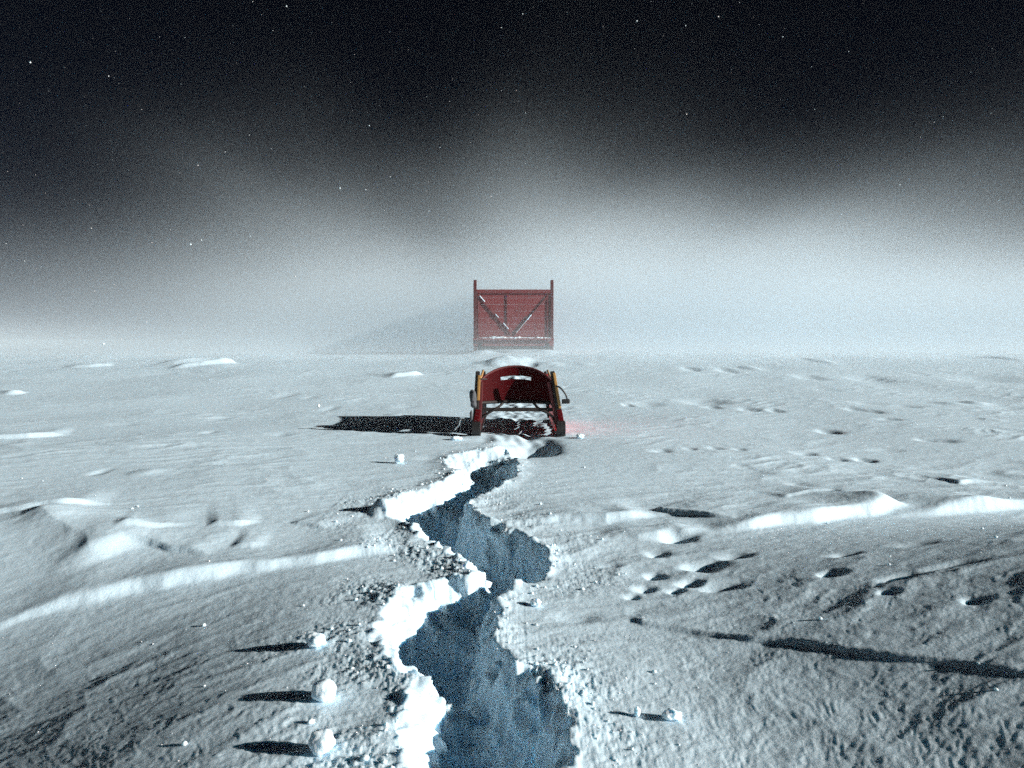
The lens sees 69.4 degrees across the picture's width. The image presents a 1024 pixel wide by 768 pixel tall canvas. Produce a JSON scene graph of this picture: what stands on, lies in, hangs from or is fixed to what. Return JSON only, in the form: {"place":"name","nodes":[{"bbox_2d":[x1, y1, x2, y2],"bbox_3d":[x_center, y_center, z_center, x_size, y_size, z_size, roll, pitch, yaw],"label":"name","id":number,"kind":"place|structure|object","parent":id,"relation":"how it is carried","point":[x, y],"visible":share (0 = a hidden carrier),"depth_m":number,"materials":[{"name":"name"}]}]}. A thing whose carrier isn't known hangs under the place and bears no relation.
{"place":"outdoors","nodes":[
{"label":"outdoors","id":0,"kind":"place"},
{"bbox_2d":[5,1,1012,556],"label":"falling snow","id":1,"kind":"structure","parent":0,"point":[365,189],"depth_m":5.89,"materials":[{"name":"white snow"}]},
{"bbox_2d":[0,339,1023,767],"bbox_3d":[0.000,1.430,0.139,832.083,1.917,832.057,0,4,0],"label":"snow ground","id":2,"kind":"structure","parent":0,"point":[840,471],"depth_m":5.15,"materials":[{"name":"white snow"}]},
{"bbox_2d":[306,632,326,647],"bbox_3d":[-0.962,1.257,3.641,0.090,0.075,0.087,-3,5,-42],"label":"snowball","id":3,"kind":"object","parent":2,"relation":"on","point":[315,639],"visible":1,"depth_m":3.61,"materials":[{"name":"white"}]},
{"bbox_2d":[308,728,335,755],"bbox_3d":[-0.681,1.286,2.657,0.097,0.086,0.094,0,4,0],"label":"snowball","id":4,"kind":"object","parent":2,"relation":"on","point":[321,742],"visible":1,"depth_m":2.63,"materials":[{"name":"white"}]},
{"bbox_2d":[311,678,336,702],"bbox_3d":[-0.781,1.271,3.071,0.104,0.092,0.107,0,4,0],"label":"snowball","id":5,"kind":"object","parent":2,"relation":"on","point":[323,690],"visible":1,"depth_m":3.04,"materials":[{"name":"white"}]},
{"bbox_2d":[394,454,403,463],"bbox_3d":[-1.360,0.904,8.920,0.124,0.124,0.108,0,4,0],"label":"snow clod","id":6,"kind":"object","parent":2,"relation":"on","point":[398,458],"visible":1,"depth_m":8.89,"materials":[{"name":"white snow"}]},
{"bbox_2d":[450,436,461,439],"bbox_3d":[-0.811,0.791,10.780,0.175,0.066,0.104,0,4,0],"label":"snow clod","id":7,"kind":"object","parent":2,"relation":"on","point":[455,438],"visible":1,"depth_m":10.75,"materials":[{"name":"white snow"}]},
{"bbox_2d":[473,280,553,350],"bbox_3d":[0.065,-2.978,33.828,3.465,3.229,5.106,0,4,0],"label":"wooden gate","id":8,"kind":"object","parent":2,"relation":"on","point":[488,322],"visible":0.83,"depth_m":31.86,"materials":[{"name":"red wood"}]},
{"bbox_2d":[21,439,1010,767],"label":"snow crumbs","id":9,"kind":"object","parent":2,"relation":"on","point":[477,715],"visible":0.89,"depth_m":3.67,"materials":[{"name":"white snow"}]},
{"bbox_2d":[469,365,569,436],"bbox_3d":[0.113,0.199,12.348,1.516,1.083,2.619,0,4,0],"label":"sleigh","id":10,"kind":"object","parent":2,"relation":"on","point":[539,387],"visible":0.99,"depth_m":11.37,"materials":[{"name":"red wood"}]},
{"bbox_2d":[530,598,540,606],"bbox_3d":[0.134,1.230,4.160,0.065,0.053,0.052,0,4,0],"label":"snow clod","id":11,"kind":"object","parent":2,"relation":"on","point":[535,602],"visible":1,"depth_m":4.14,"materials":[{"name":"white snow"}]},
{"bbox_2d":[576,433,583,437],"bbox_3d":[1.012,0.771,10.976,0.125,0.076,0.100,0,4,0],"label":"snow clod","id":12,"kind":"object","parent":2,"relation":"on","point":[580,435],"visible":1,"depth_m":10.94,"materials":[{"name":"white snow"}]},
{"bbox_2d":[634,706,640,716],"bbox_3d":[0.494,1.294,2.921,0.026,0.050,0.029,1,4,20],"label":"snow clod","id":13,"kind":"object","parent":2,"relation":"on","point":[637,709],"visible":1,"depth_m":2.91,"materials":[{"name":"white snow"}]},
{"bbox_2d":[662,708,681,720],"bbox_3d":[0.626,1.293,2.894,0.082,0.050,0.057,0,4,0],"label":"snow clod","id":14,"kind":"object","parent":2,"relation":"on","point":[670,714],"visible":1,"depth_m":2.88,"materials":[{"name":"white snow"}]},
{"bbox_2d":[0,0,1023,339],"label":"sky","id":15,"kind":"structure","parent":0,"point":[564,174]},
{"bbox_2d":[480,296,545,338],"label":"lodged snow","id":16,"kind":"structure","parent":0,"point":[492,337],"depth_m":31.73,"materials":[{"name":"white snow"}]}
]}

